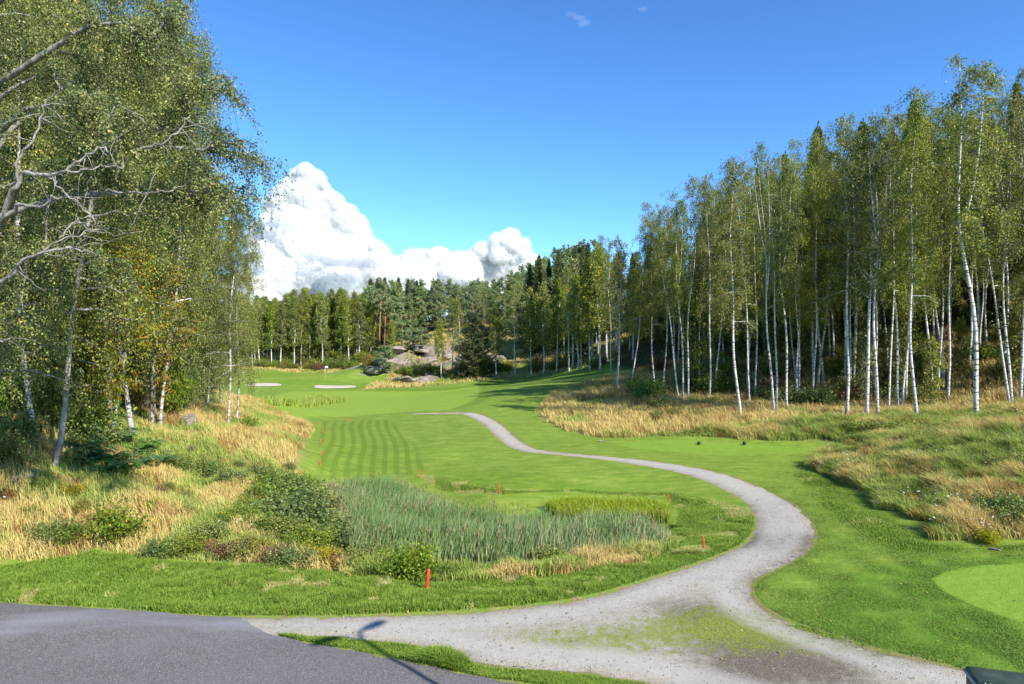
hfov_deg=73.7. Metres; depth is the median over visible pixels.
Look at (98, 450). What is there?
fern
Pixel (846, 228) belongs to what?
birch tree
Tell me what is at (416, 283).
spruce tree
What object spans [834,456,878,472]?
leafy shrub
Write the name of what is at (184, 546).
leafy shrub
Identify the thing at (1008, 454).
leafy shrub
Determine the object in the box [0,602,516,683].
asphalt road
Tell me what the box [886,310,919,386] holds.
young birch
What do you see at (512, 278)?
pine tree
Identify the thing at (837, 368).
leafy shrub
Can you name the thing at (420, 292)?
pine tree
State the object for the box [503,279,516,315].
pine tree
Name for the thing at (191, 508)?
leafy shrub
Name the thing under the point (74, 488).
yellow shrub
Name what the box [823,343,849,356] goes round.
leafy shrub
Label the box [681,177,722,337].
birch tree
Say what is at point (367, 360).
leafy shrub
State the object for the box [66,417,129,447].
leafy shrub
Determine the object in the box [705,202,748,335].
spruce tree
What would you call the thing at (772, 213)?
birch tree
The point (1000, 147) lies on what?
birch tree
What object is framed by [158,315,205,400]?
young birch
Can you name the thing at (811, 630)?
gravel weeds
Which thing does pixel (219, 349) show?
birch tree
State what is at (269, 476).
leafy shrub
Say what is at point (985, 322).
birch tree
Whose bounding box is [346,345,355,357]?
young birch
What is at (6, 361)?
young birch
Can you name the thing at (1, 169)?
birch tree
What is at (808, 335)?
young birch
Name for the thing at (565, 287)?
birch tree
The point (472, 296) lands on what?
pine tree
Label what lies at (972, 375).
forest floor grass
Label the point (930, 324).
leafy shrub
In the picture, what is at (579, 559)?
bank herbs
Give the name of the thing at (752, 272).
birch tree
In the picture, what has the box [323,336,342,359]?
young birch
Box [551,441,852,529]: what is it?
lawn grass
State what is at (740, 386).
leafy shrub
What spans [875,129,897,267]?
birch tree
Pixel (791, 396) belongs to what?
leafy shrub
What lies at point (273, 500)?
leafy shrub
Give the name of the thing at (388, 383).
meadow grass
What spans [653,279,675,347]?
spruce tree
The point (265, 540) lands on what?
yellow shrub
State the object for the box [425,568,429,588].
hazard stake
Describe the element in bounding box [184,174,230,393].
birch tree
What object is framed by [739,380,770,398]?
leafy shrub
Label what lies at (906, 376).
birch tree
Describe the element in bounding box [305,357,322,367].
leafy shrub
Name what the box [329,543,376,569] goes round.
leafy shrub
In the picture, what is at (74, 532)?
leafy shrub
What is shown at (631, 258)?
spruce tree
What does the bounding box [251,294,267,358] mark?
birch tree
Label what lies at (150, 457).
fern
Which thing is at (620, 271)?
birch tree
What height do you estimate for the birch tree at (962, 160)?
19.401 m
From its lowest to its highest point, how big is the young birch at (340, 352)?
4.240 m
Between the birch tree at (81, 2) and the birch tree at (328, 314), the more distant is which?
the birch tree at (328, 314)
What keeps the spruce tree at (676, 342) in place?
on the ground at (386, 431)
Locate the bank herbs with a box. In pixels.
[330,534,682,582]
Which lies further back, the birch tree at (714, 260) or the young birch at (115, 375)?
the birch tree at (714, 260)
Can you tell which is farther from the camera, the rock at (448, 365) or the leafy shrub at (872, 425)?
the rock at (448, 365)
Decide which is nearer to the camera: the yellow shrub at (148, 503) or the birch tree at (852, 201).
the yellow shrub at (148, 503)
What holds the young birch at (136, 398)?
on the ground at (386, 431)
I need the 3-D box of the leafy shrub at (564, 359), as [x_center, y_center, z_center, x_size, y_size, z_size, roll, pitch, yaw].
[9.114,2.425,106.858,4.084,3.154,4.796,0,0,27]
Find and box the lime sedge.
[541,493,674,523]
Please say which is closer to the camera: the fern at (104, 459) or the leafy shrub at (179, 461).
the fern at (104, 459)
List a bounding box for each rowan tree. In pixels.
[38,225,185,433]
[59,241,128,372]
[100,243,209,425]
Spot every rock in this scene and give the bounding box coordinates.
[10,469,35,481]
[179,413,199,425]
[364,365,385,373]
[372,356,403,368]
[380,346,407,354]
[392,376,412,381]
[402,377,422,382]
[408,344,434,353]
[416,356,438,363]
[416,375,438,382]
[421,348,455,359]
[440,359,456,369]
[452,344,470,352]
[489,355,506,362]
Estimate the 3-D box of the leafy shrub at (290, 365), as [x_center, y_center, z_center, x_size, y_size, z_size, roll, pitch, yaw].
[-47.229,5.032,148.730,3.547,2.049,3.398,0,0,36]
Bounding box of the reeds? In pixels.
[324,473,672,563]
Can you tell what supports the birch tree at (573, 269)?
on the ground at (386, 431)
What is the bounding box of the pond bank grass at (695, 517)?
[417,475,751,554]
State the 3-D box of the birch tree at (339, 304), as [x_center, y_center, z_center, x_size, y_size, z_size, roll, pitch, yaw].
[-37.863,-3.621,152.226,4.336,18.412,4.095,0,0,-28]
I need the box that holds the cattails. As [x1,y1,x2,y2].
[318,466,667,553]
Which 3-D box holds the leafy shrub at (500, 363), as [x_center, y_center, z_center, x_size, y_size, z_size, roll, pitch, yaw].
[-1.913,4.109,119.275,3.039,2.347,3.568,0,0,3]
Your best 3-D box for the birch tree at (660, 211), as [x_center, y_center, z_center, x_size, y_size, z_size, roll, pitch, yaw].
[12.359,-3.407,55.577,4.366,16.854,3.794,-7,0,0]
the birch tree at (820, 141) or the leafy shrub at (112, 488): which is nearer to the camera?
the leafy shrub at (112, 488)
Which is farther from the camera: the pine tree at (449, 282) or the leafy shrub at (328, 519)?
the pine tree at (449, 282)
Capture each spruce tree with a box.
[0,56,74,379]
[364,278,381,346]
[374,278,383,340]
[378,277,390,338]
[395,276,407,333]
[402,279,411,326]
[407,280,426,330]
[453,314,499,377]
[456,339,475,379]
[515,261,536,354]
[522,254,550,352]
[545,259,553,336]
[548,249,567,348]
[564,246,578,344]
[566,260,596,360]
[579,249,584,274]
[583,241,604,343]
[620,252,642,329]
[634,250,659,340]
[653,270,665,338]
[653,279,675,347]
[657,247,693,358]
[684,234,710,333]
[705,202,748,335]
[714,241,742,351]
[730,166,788,354]
[758,150,811,350]
[762,241,795,348]
[787,121,852,344]
[819,259,843,333]
[829,117,891,340]
[858,133,931,331]
[880,97,951,335]
[882,223,928,328]
[918,157,961,319]
[952,116,1011,313]
[959,256,981,296]
[980,80,1023,325]
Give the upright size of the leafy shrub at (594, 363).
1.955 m
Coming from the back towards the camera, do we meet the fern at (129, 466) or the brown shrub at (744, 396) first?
the brown shrub at (744, 396)
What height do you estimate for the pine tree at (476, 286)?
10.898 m
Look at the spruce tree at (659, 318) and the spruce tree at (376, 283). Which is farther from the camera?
the spruce tree at (376, 283)
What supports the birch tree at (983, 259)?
on the ground at (386, 431)
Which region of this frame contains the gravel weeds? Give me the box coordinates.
[518,609,889,657]
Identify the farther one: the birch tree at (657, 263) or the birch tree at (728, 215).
the birch tree at (657, 263)
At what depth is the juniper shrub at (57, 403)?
24.64 m
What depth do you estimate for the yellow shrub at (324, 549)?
18.56 m
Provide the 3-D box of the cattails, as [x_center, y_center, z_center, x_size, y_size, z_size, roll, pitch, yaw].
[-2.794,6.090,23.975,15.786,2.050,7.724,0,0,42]
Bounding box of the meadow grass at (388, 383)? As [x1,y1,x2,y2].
[216,311,641,390]
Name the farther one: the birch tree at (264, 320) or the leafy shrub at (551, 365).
the birch tree at (264, 320)
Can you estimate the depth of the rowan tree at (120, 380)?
25.84 m
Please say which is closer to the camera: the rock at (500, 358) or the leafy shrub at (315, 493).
the leafy shrub at (315, 493)
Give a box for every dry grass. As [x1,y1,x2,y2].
[0,388,342,571]
[535,297,1023,437]
[602,396,1023,540]
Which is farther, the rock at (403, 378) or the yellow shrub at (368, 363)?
the yellow shrub at (368, 363)
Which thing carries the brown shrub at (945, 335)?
on the ground at (386, 431)
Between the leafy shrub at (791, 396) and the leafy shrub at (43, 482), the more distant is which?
the leafy shrub at (791, 396)
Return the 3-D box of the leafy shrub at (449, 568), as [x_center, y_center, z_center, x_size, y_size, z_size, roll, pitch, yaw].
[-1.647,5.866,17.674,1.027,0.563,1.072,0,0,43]
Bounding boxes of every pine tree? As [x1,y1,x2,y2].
[358,284,377,320]
[368,277,389,351]
[369,289,383,348]
[375,344,398,373]
[377,296,399,345]
[379,285,391,345]
[382,279,404,344]
[390,296,412,345]
[400,328,433,355]
[404,294,419,342]
[405,284,421,328]
[410,279,432,329]
[422,290,434,330]
[427,278,443,321]
[428,277,436,313]
[429,282,446,327]
[436,286,450,333]
[444,278,452,312]
[447,283,463,324]
[448,288,461,321]
[459,287,467,319]
[460,285,471,324]
[464,285,480,324]
[465,280,483,318]
[476,278,485,315]
[479,283,487,307]
[482,288,497,329]
[489,280,508,336]
[489,283,500,309]
[498,270,521,333]
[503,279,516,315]
[515,272,525,311]
[518,264,525,301]
[520,265,535,314]
[520,272,525,305]
[523,262,528,294]
[528,266,555,345]
[545,244,569,323]
[562,244,578,275]
[574,239,585,254]
[589,239,607,257]
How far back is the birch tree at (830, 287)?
59.67 m
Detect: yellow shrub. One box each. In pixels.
[57,481,87,495]
[73,498,93,513]
[75,496,90,507]
[86,455,112,471]
[139,496,163,511]
[158,482,175,489]
[222,530,263,560]
[232,529,276,554]
[298,539,340,563]
[303,359,317,369]
[352,350,372,359]
[361,359,374,366]
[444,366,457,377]
[522,359,542,372]
[972,527,1005,546]
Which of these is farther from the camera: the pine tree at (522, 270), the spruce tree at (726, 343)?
the pine tree at (522, 270)
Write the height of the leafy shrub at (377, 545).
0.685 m
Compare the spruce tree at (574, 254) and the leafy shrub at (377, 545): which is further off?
the spruce tree at (574, 254)
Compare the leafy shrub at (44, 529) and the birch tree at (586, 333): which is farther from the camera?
the birch tree at (586, 333)
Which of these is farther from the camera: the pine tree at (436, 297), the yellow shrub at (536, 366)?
the pine tree at (436, 297)
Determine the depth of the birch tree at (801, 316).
60.86 m
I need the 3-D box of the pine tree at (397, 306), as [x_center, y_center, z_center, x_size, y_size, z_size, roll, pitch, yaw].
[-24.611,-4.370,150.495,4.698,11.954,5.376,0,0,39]
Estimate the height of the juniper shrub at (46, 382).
3.654 m
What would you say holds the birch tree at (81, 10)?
on the ground at (386, 431)
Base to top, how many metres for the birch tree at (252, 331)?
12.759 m
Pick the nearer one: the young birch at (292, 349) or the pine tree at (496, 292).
the pine tree at (496, 292)
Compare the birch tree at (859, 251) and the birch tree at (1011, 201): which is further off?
the birch tree at (859, 251)
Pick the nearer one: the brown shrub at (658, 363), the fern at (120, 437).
the fern at (120, 437)
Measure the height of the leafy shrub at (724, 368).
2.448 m
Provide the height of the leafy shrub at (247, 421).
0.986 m
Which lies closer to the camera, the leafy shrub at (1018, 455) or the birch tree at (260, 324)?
the leafy shrub at (1018, 455)
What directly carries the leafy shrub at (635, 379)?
on the ground at (386, 431)
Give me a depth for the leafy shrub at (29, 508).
19.62 m
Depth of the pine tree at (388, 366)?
125.62 m
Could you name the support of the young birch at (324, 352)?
on the ground at (386, 431)
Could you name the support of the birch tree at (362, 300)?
on the ground at (386, 431)
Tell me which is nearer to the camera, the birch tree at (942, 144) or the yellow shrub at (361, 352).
the birch tree at (942, 144)
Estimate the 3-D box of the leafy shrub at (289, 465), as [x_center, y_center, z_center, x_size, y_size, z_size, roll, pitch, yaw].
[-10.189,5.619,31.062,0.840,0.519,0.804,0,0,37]
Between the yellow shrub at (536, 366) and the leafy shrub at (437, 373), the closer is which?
the yellow shrub at (536, 366)
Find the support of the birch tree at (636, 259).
on the ground at (386, 431)
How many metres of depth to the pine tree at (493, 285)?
158.73 m
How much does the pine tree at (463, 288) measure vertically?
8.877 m
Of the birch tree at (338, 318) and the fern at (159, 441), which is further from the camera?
the birch tree at (338, 318)
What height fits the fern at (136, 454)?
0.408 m
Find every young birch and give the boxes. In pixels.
[0,294,43,416]
[0,298,22,411]
[36,295,100,417]
[62,290,105,401]
[92,327,130,405]
[105,308,159,404]
[132,299,164,399]
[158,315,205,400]
[201,330,226,393]
[272,346,289,359]
[274,349,295,361]
[283,342,303,363]
[295,342,316,363]
[306,336,323,359]
[318,345,329,359]
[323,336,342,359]
[328,343,345,357]
[333,348,351,359]
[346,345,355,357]
[358,338,377,355]
[383,320,396,346]
[678,272,719,387]
[697,283,738,365]
[727,296,751,358]
[758,277,797,366]
[796,304,823,368]
[846,330,878,401]
[851,283,889,378]
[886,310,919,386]
[920,335,949,403]
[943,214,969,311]
[947,318,973,372]
[999,261,1023,344]
[1003,278,1023,381]
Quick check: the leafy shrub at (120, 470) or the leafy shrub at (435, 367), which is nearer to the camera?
the leafy shrub at (120, 470)
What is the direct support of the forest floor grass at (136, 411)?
on the ground at (386, 431)
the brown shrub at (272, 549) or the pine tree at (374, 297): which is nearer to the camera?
the brown shrub at (272, 549)
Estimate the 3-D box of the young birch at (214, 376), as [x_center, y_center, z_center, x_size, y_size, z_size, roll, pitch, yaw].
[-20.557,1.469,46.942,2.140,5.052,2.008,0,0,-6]
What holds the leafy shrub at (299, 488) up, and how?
on the ground at (386, 431)
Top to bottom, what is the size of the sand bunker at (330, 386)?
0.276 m
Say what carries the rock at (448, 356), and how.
on the ground at (386, 431)
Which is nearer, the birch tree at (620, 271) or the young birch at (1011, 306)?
the young birch at (1011, 306)
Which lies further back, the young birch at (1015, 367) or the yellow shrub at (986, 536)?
the young birch at (1015, 367)
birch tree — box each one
[0,0,101,438]
[0,0,146,355]
[0,0,198,467]
[0,0,295,412]
[0,1,98,352]
[0,35,35,308]
[1,0,60,142]
[26,0,184,394]
[28,2,101,279]
[29,1,194,436]
[57,0,226,406]
[58,14,201,428]
[67,1,181,390]
[105,22,232,394]
[125,21,236,424]
[134,102,241,407]
[149,130,225,358]
[180,199,267,422]
[182,206,246,404]
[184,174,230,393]
[188,200,263,404]
[198,222,269,418]
[246,311,259,359]
[248,305,260,364]
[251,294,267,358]
[258,295,267,357]
[259,300,265,345]
[260,299,274,357]
[262,299,279,361]
[268,297,280,360]
[273,302,290,361]
[278,293,290,346]
[281,296,295,347]
[287,295,304,362]
[290,288,297,361]
[290,297,304,364]
[294,294,307,367]
[295,286,309,361]
[301,296,317,357]
[310,294,327,354]
[313,290,330,360]
[316,296,333,350]
[324,288,336,340]
[332,286,347,344]
[332,289,348,358]
[337,298,355,358]
[341,289,350,341]
[344,298,355,356]
[347,297,368,352]
[349,291,358,352]
[350,301,369,351]
[354,297,369,349]
[360,292,370,346]
[364,300,378,353]
[433,319,446,377]
[443,298,462,369]
[450,295,466,373]
[471,292,492,364]
[488,304,505,375]
[501,281,524,374]
[521,286,542,374]
[531,281,554,373]
[535,288,552,350]
[545,277,567,372]
[554,266,577,371]
[557,256,579,366]
[558,299,569,356]
[565,270,591,370]
[573,282,590,367]
[575,262,600,370]
[582,255,599,358]
[583,244,614,369]
[589,235,623,373]
[591,253,618,360]
[603,234,636,388]
[603,290,616,348]
[606,259,624,349]
[611,249,628,352]
[622,295,636,350]
[623,268,644,360]
[624,218,657,382]
[630,201,687,396]
[634,251,640,269]
[635,211,665,381]
[642,238,663,311]
[647,205,682,388]
[650,216,684,374]
[653,194,696,399]
[659,207,687,363]
[662,173,713,397]
[667,243,701,352]
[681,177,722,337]
[682,196,723,390]
[685,172,732,396]
[694,182,727,366]
[702,178,740,382]
[703,156,758,419]
[706,206,734,350]
[707,220,737,361]
[708,162,765,399]
[721,138,796,409]
[730,187,765,363]
[731,219,764,390]
[734,167,772,398]
[747,178,776,355]
[748,156,802,407]
[749,155,808,405]
[753,152,787,364]
[770,182,814,379]
[771,137,840,387]
[776,157,822,390]
[780,197,819,400]
[789,162,845,394]
[790,220,814,367]
[797,131,837,386]
[803,149,857,384]
[803,175,835,343]
[807,113,891,414]
[809,158,852,361]
[818,153,852,356]
[819,154,866,378]
[823,112,915,414]
[827,117,880,386]
[828,153,888,385]
[838,110,901,414]
[840,158,865,353]
[843,171,900,400]
[847,171,898,390]
[851,150,888,285]
[857,114,924,409]
[858,104,919,405]
[858,159,895,357]
[862,157,898,371]
[873,85,941,412]
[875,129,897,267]
[877,126,946,401]
[885,101,949,405]
[898,52,1023,412]
[900,125,961,399]
[908,113,962,390]
[910,155,951,370]
[918,103,965,392]
[919,100,991,400]
[929,107,969,328]
[929,115,1022,400]
[933,143,963,328]
[947,123,1004,340]
[948,106,1002,367]
[949,90,1023,400]
[954,113,979,296]
[957,158,985,329]
[958,190,1001,344]
[963,129,1008,345]
[979,103,1023,371]
[980,207,996,317]
[982,65,1023,398]
[989,115,1014,256]
[990,91,1023,330]
[1012,114,1023,277]
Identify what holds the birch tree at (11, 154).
on the ground at (386, 431)
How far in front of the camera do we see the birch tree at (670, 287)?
64.80 m
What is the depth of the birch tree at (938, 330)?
51.08 m
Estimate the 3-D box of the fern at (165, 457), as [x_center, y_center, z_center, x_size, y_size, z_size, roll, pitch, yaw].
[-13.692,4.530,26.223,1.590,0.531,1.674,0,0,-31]
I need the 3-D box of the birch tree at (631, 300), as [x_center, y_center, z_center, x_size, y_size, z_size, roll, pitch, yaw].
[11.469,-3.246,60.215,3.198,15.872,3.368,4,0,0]
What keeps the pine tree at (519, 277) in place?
on the ground at (386, 431)
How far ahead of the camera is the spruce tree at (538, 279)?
125.57 m
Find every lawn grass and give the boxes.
[429,426,745,507]
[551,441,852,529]
[747,470,1023,672]
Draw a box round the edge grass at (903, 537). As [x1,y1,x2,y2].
[790,464,1023,554]
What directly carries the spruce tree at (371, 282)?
on the ground at (386, 431)
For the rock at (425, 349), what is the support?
on the ground at (386, 431)
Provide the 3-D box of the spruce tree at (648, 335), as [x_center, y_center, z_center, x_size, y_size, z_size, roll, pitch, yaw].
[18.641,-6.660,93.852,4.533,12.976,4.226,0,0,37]
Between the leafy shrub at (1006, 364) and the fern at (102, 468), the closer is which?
the fern at (102, 468)
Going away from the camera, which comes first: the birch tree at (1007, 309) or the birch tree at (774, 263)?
the birch tree at (774, 263)
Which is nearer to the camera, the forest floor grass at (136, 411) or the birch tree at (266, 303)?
the forest floor grass at (136, 411)
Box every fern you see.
[63,441,106,455]
[64,439,99,446]
[64,446,117,456]
[68,450,115,461]
[82,456,122,463]
[86,450,132,459]
[86,454,130,462]
[89,460,132,471]
[92,459,128,469]
[101,430,132,441]
[101,455,140,464]
[106,463,140,469]
[117,427,151,440]
[120,438,157,449]
[129,445,159,452]
[130,449,148,458]
[135,454,162,464]
[136,438,164,447]
[136,450,178,462]
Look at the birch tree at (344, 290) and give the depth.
157.34 m
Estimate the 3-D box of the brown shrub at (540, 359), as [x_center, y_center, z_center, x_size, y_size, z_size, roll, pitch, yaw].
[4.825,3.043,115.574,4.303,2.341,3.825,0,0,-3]
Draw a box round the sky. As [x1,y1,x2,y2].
[84,0,1023,319]
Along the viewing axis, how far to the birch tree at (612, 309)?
98.67 m
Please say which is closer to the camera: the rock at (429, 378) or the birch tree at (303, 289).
the rock at (429, 378)
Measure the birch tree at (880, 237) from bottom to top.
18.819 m
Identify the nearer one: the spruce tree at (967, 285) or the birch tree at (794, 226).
the birch tree at (794, 226)
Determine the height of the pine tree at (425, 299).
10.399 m
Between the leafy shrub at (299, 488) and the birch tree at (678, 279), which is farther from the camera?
the birch tree at (678, 279)
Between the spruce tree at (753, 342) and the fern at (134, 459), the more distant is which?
the spruce tree at (753, 342)
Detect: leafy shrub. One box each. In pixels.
[0,405,51,439]
[0,418,42,463]
[0,458,23,476]
[12,502,45,515]
[14,511,72,548]
[15,449,49,465]
[29,475,54,487]
[40,390,137,437]
[49,515,102,546]
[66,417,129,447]
[73,494,158,544]
[95,478,121,496]
[98,465,129,475]
[134,531,183,558]
[165,449,198,470]
[166,527,211,556]
[179,489,193,498]
[180,505,196,514]
[185,512,232,541]
[191,454,228,476]
[211,463,250,485]
[213,496,260,524]
[231,459,247,467]
[231,491,267,508]
[232,412,259,426]
[235,509,295,535]
[238,474,298,501]
[242,461,280,476]
[242,468,304,486]
[242,486,311,517]
[253,511,321,541]
[255,358,270,366]
[257,354,275,362]
[258,490,335,526]
[259,477,334,502]
[260,540,324,569]
[264,360,276,366]
[274,465,317,490]
[275,357,292,364]
[276,362,286,368]
[278,517,339,547]
[280,530,299,547]
[281,461,297,470]
[284,476,354,513]
[287,361,300,368]
[300,499,359,532]
[304,513,360,545]
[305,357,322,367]
[323,357,344,368]
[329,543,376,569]
[336,353,355,364]
[342,360,356,368]
[354,350,372,362]
[356,546,387,562]
[360,354,375,362]
[361,540,393,552]
[375,533,446,582]
[402,362,423,374]
[420,361,435,371]
[430,365,444,371]
[430,559,467,579]
[434,368,447,376]
[472,360,495,375]
[482,548,518,565]
[496,360,507,370]
[497,365,507,371]
[502,363,513,369]
[528,538,573,561]
[542,357,561,370]
[558,349,580,363]
[584,355,607,368]
[624,372,660,391]
[625,372,674,398]
[647,394,676,409]
[649,408,667,418]
[666,405,691,416]
[670,366,707,387]
[688,410,705,418]
[690,364,739,395]
[693,376,727,392]
[704,355,743,380]
[724,367,759,384]
[725,378,753,394]
[732,370,767,386]
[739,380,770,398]
[759,360,790,379]
[766,384,808,404]
[780,417,806,426]
[796,383,841,405]
[803,343,831,354]
[805,323,844,347]
[816,349,871,377]
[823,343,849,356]
[832,371,879,393]
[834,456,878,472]
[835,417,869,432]
[858,324,889,345]
[858,419,901,433]
[871,383,909,399]
[877,347,894,360]
[878,327,913,351]
[878,376,918,391]
[885,414,924,429]
[886,380,928,401]
[887,322,926,348]
[893,339,944,367]
[893,461,921,472]
[901,362,922,375]
[912,314,947,331]
[913,309,961,330]
[913,469,958,489]
[927,367,962,382]
[938,456,978,470]
[953,301,999,326]
[964,341,1000,361]
[967,488,1023,518]
[968,484,1023,523]
[978,340,1003,357]
[983,447,1023,467]
[986,353,1020,374]
[988,316,1021,339]
[990,443,1009,455]
[1002,333,1021,346]
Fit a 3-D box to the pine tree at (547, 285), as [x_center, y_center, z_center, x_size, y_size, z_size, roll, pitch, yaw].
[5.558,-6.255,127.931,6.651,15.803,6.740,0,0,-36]
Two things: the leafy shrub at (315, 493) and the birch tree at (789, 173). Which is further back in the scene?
the birch tree at (789, 173)
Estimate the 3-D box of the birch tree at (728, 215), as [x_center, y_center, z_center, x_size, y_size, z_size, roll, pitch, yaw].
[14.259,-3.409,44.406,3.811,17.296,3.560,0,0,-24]
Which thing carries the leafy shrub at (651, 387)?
on the ground at (386, 431)
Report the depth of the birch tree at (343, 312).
149.80 m
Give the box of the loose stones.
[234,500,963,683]
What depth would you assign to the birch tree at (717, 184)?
65.46 m
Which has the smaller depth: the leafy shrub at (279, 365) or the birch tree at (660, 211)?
the birch tree at (660, 211)
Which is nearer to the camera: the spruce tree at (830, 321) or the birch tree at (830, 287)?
the birch tree at (830, 287)
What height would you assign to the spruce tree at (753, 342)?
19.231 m
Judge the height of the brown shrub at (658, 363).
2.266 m
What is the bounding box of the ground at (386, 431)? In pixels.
[0,271,1023,683]
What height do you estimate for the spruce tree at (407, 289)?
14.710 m
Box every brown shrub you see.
[0,488,23,500]
[150,482,172,492]
[186,445,197,450]
[203,536,239,558]
[245,540,294,563]
[311,362,328,370]
[321,544,359,569]
[362,353,376,362]
[532,353,547,363]
[561,357,579,367]
[639,351,681,370]
[720,346,738,357]
[728,390,753,402]
[749,373,784,393]
[826,376,873,401]
[916,366,968,384]
[929,322,969,342]
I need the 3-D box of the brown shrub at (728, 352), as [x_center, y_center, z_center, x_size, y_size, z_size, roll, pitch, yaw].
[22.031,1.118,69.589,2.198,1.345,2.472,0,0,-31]
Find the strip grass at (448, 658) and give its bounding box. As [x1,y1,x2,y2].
[278,632,650,683]
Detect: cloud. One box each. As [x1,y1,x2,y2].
[223,163,405,308]
[391,229,537,308]
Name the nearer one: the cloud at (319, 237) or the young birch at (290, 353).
the young birch at (290, 353)
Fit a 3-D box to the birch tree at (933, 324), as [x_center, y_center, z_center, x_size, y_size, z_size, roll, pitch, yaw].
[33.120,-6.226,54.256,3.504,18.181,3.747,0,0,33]
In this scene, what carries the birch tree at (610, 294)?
on the ground at (386, 431)
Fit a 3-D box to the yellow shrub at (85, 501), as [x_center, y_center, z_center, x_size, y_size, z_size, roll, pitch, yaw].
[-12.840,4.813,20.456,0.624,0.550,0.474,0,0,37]
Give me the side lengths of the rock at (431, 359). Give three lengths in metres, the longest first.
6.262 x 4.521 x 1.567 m
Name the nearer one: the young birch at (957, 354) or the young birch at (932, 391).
the young birch at (932, 391)
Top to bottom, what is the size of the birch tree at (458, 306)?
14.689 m
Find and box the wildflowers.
[803,409,1020,525]
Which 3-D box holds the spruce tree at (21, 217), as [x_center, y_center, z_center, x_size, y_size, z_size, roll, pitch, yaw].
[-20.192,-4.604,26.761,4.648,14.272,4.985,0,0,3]
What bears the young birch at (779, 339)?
on the ground at (386, 431)
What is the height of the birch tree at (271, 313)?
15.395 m
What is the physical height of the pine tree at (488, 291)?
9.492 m
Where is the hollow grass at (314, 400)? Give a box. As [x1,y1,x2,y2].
[259,393,345,407]
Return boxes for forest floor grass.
[0,389,177,441]
[634,287,1023,408]
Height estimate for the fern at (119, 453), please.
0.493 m
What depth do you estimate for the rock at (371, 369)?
126.92 m
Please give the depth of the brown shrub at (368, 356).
130.15 m
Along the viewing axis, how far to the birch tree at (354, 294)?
157.77 m
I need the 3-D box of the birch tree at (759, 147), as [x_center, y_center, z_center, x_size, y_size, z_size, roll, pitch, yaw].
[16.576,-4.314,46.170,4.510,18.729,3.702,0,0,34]
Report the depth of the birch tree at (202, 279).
40.18 m
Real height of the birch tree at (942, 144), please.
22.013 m
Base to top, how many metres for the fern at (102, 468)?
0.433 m
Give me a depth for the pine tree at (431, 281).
181.34 m
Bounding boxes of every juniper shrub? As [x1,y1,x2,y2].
[0,327,52,416]
[21,334,83,420]
[34,360,95,429]
[54,352,101,402]
[148,346,202,414]
[156,341,211,410]
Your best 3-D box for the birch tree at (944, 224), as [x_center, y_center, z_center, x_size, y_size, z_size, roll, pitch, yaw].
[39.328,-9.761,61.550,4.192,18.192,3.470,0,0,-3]
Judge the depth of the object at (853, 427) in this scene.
38.41 m
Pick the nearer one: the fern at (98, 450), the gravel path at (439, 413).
the fern at (98, 450)
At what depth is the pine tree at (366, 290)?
169.19 m
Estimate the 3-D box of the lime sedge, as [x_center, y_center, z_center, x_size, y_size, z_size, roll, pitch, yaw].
[3.800,6.394,26.423,5.739,1.046,2.825,0,0,27]
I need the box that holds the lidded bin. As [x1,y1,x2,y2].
[963,666,1023,683]
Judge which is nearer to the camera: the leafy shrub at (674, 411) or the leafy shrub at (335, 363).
the leafy shrub at (674, 411)
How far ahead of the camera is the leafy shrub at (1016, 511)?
21.09 m
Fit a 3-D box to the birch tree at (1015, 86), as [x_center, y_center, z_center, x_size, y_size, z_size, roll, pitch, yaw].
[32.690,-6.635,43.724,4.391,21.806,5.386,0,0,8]
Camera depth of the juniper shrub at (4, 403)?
23.76 m
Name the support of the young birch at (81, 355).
on the ground at (386, 431)
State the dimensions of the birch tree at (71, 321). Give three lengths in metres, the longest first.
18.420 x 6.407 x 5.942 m
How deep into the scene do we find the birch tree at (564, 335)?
115.34 m
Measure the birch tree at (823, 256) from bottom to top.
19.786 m
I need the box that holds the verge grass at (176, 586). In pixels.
[0,513,754,615]
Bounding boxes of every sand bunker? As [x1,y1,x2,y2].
[246,383,280,385]
[314,385,355,387]
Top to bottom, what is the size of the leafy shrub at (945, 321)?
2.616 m
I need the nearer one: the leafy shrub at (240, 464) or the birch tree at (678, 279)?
the leafy shrub at (240, 464)
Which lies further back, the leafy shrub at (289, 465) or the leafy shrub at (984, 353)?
the leafy shrub at (984, 353)
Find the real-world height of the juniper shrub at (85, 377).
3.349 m
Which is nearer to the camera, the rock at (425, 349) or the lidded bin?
the lidded bin
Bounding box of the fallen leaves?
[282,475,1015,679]
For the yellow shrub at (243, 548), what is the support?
on the ground at (386, 431)
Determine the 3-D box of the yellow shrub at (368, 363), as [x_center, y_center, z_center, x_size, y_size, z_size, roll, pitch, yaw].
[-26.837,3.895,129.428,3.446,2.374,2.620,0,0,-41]
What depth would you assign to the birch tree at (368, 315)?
152.49 m
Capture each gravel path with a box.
[243,413,965,683]
[413,412,463,413]
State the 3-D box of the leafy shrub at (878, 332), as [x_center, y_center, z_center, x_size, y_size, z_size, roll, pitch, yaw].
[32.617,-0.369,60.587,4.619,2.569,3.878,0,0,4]
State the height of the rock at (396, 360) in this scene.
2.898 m

